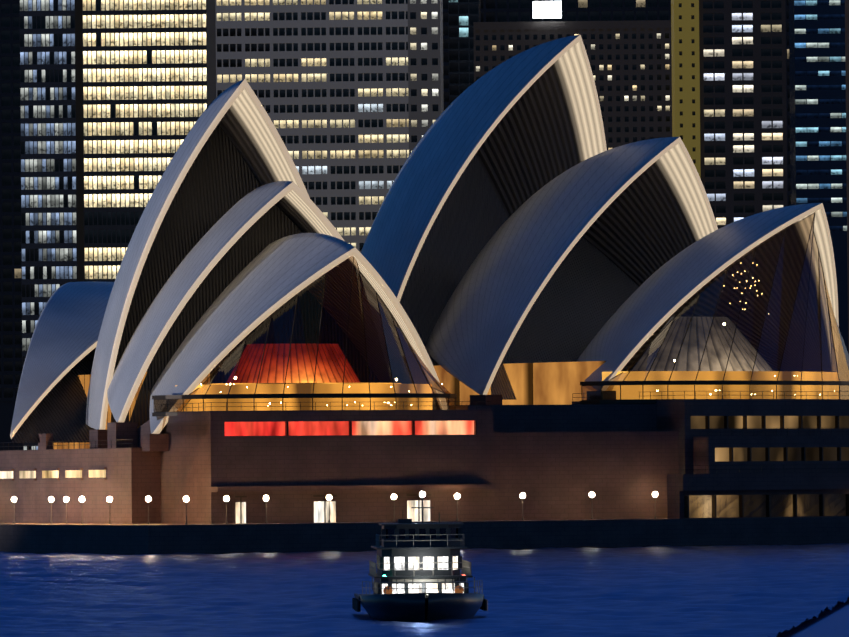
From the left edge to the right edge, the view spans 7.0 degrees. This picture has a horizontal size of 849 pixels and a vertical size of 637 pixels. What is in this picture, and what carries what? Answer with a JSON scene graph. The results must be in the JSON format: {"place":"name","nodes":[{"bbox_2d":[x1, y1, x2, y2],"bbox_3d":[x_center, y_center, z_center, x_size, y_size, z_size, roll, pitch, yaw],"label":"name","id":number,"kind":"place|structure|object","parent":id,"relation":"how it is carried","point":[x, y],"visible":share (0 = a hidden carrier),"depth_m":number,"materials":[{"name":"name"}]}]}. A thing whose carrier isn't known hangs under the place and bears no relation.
{"place":"outdoors","nodes":[
{"label":"outdoors","id":0,"kind":"place"},
{"bbox_2d":[0,0,790,450],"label":"night sky","id":1,"kind":"structure","parent":0,"point":[10,186],"depth_m":2050.68,"materials":[{"name":"black"}]},
{"bbox_2d":[0,543,848,636],"bbox_3d":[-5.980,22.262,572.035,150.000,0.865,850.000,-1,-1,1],"label":"harbour water","id":2,"kind":"structure","parent":0,"point":[718,591],"depth_m":540.98,"materials":[{"name":"blue liquid"}]},
{"bbox_2d":[352,497,487,621],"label":"ferry","id":3,"kind":"object","parent":2,"relation":"on","point":[420,565],"visible":0.98,"depth_m":441.90,"materials":[{"name":"black metal"}]},
{"bbox_2d":[383,491,425,575],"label":"ferry nav lights","id":4,"kind":"object","parent":3,"relation":"attached to","point":[422,494],"visible":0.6,"depth_m":446.99},
{"bbox_2d":[0,517,848,554],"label":"seawall","id":5,"kind":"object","parent":2,"relation":"in","point":[224,538],"depth_m":883.62,"materials":[{"name":"black concrete"}]},
{"bbox_2d":[0,516,848,524],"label":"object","id":6,"kind":"structure","parent":0,"point":[280,523],"depth_m":888.00,"materials":[{"name":"stone"}]},
{"bbox_2d":[13,497,656,524],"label":"lamp posts","id":7,"kind":"object","parent":6,"relation":"on","point":[148,522],"visible":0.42,"depth_m":892.47,"materials":[{"name":"black metal"}]},
{"bbox_2d":[11,491,657,501],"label":"globe lamps","id":8,"kind":"object","parent":7,"relation":"on","point":[266,497],"visible":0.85,"depth_m":892.32,"materials":[{"name":"white glass"}]},
{"bbox_2d":[0,391,848,523],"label":"podium building","id":9,"kind":"structure","parent":6,"relation":"on","point":[488,457],"depth_m":900.96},
{"bbox_2d":[10,281,113,438],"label":"shell","id":10,"kind":"object","parent":9,"relation":"on","point":[64,339],"visible":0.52,"depth_m":941.27,"materials":[{"name":"tile"}]},
{"bbox_2d":[12,337,121,442],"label":"louvre","id":11,"kind":"object","parent":9,"relation":"on","point":[59,411],"visible":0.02,"depth_m":931.32,"materials":[{"name":"brown metal"}]},
{"bbox_2d":[111,107,260,421],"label":"louvre","id":12,"kind":"object","parent":9,"relation":"on","point":[219,181],"visible":0.19,"depth_m":928.86,"materials":[{"name":"brown metal"}]},
{"bbox_2d":[85,79,309,429],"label":"shell","id":13,"kind":"object","parent":9,"relation":"on","point":[237,113],"visible":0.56,"depth_m":924.80,"materials":[{"name":"tile"}]},
{"bbox_2d":[130,205,302,426],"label":"louvre","id":14,"kind":"object","parent":9,"relation":"attached to","point":[266,229],"visible":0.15,"depth_m":909.91,"materials":[{"name":"brown metal"}]},
{"bbox_2d":[107,181,343,421],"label":"shell","id":15,"kind":"object","parent":9,"relation":"on","point":[292,201],"visible":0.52,"depth_m":908.34,"materials":[{"name":"tile"}]},
{"bbox_2d":[150,233,439,433],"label":"shell","id":16,"kind":"object","parent":9,"relation":"on","point":[267,281],"visible":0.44,"depth_m":894.99,"materials":[{"name":"tile"}]},
{"bbox_2d":[154,256,454,433],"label":"glass wall","id":17,"kind":"structure","parent":9,"relation":"on","point":[333,337],"depth_m":889.30,"materials":[{"name":"clear glass"}]},
{"bbox_2d":[152,393,456,415],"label":"foyer beams","id":18,"kind":"structure","parent":9,"relation":"on","point":[293,396],"depth_m":889.72,"materials":[{"name":"brown wood"}]},
{"bbox_2d":[154,257,455,433],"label":"window mullions","id":19,"kind":"object","parent":9,"relation":"on","point":[316,360],"visible":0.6,"depth_m":889.45,"materials":[{"name":"black metal"}]},
{"bbox_2d":[54,361,605,448],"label":"foyer wall","id":20,"kind":"structure","parent":9,"relation":"on","point":[552,383],"depth_m":930.30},
{"bbox_2d":[361,35,606,301],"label":"shell","id":21,"kind":"object","parent":9,"relation":"on","point":[523,126],"visible":0.44,"depth_m":961.86,"materials":[{"name":"tile"}]},
{"bbox_2d":[400,155,507,365],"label":"louvre","id":22,"kind":"object","parent":21,"relation":"attached to","point":[470,219],"visible":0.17,"depth_m":969.68,"materials":[{"name":"black metal"}]},
{"bbox_2d":[491,237,638,399],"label":"louvre","id":23,"kind":"object","parent":9,"relation":"on","point":[588,291],"visible":0.21,"depth_m":949.56,"materials":[{"name":"black metal"}]},
{"bbox_2d":[425,137,717,394],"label":"shell","id":24,"kind":"object","parent":9,"relation":"on","point":[639,213],"visible":0.62,"depth_m":944.15,"materials":[{"name":"tile"}]},
{"bbox_2d":[576,203,838,380],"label":"shell","id":25,"kind":"object","parent":9,"relation":"on","point":[644,313],"visible":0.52,"depth_m":921.21,"materials":[{"name":"tile"}]},
{"bbox_2d":[580,380,848,403],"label":"foyer beams","id":26,"kind":"structure","parent":9,"relation":"on","point":[687,382],"depth_m":913.59,"materials":[{"name":"black metal"}]},
{"bbox_2d":[581,212,848,400],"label":"window mullions","id":27,"kind":"object","parent":9,"relation":"on","point":[734,333],"visible":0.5,"depth_m":916.19,"materials":[{"name":"black metal"}]},
{"bbox_2d":[582,213,848,399],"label":"glass wall","id":28,"kind":"structure","parent":9,"relation":"on","point":[772,345],"depth_m":917.28,"materials":[{"name":"clear glass"}]},
{"bbox_2d":[602,371,627,380],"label":"foyer interior","id":29,"kind":"object","parent":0,"point":[605,375],"visible":0.02,"depth_m":916.28,"materials":[{"name":"orange"}]},
{"bbox_2d":[776,598,848,636],"bbox_3d":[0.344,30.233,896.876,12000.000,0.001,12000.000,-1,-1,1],"label":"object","id":30,"kind":"structure","parent":0,"point":[834,622],"depth_m":430.73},
{"bbox_3d":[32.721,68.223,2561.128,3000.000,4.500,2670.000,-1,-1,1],"label":"city ground","id":31,"kind":"structure","parent":0,"visible":0},
{"bbox_2d":[19,0,83,449],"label":"skyscraper","id":32,"kind":"structure","parent":31,"relation":"on","point":[51,149],"depth_m":1522.70,"materials":[{"name":"grey"}]},
{"bbox_2d":[82,0,215,281],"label":"office tower","id":33,"kind":"structure","parent":31,"relation":"on","point":[149,81],"depth_m":1520.47,"materials":[{"name":"grey"}]},
{"bbox_2d":[215,0,408,252],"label":"office tower","id":34,"kind":"structure","parent":31,"relation":"on","point":[327,80],"depth_m":1700.02,"materials":[{"name":"grey"}]},
{"bbox_2d":[408,0,443,154],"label":"slim tower","id":35,"kind":"structure","parent":31,"relation":"on","point":[425,70],"depth_m":1599.40,"materials":[{"name":"grey"}]},
{"bbox_2d":[448,0,480,104],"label":"dark tower","id":36,"kind":"structure","parent":31,"relation":"on","point":[463,15],"depth_m":1799.58,"materials":[{"name":"black"}]},
{"bbox_2d":[473,20,671,149],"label":"skyscraper","id":37,"kind":"structure","parent":31,"relation":"on","point":[630,62],"depth_m":1658.55,"materials":[{"name":"grey"}]},
{"bbox_2d":[533,1,560,17],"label":"roof sign","id":38,"kind":"object","parent":37,"relation":"on","point":[546,9],"visible":1,"depth_m":1658.08,"materials":[{"name":"white plastic"}]},
{"bbox_2d":[671,0,700,178],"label":"yellow tower","id":39,"kind":"structure","parent":31,"relation":"on","point":[685,72],"depth_m":1548.08,"materials":[{"name":"brown"}]},
{"bbox_2d":[699,0,786,228],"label":"skyscraper","id":40,"kind":"structure","parent":31,"relation":"on","point":[743,115],"depth_m":1549.80,"materials":[{"name":"grey"}]},
{"bbox_2d":[789,0,847,350],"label":"blue tower","id":41,"kind":"structure","parent":31,"relation":"on","point":[817,79],"depth_m":1747.33,"materials":[{"name":"blue"}]},
{"bbox_2d":[845,0,848,353],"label":"brown tower","id":42,"kind":"structure","parent":31,"relation":"on","point":[847,69],"depth_m":1530.35,"materials":[{"name":"brown"}]}
]}

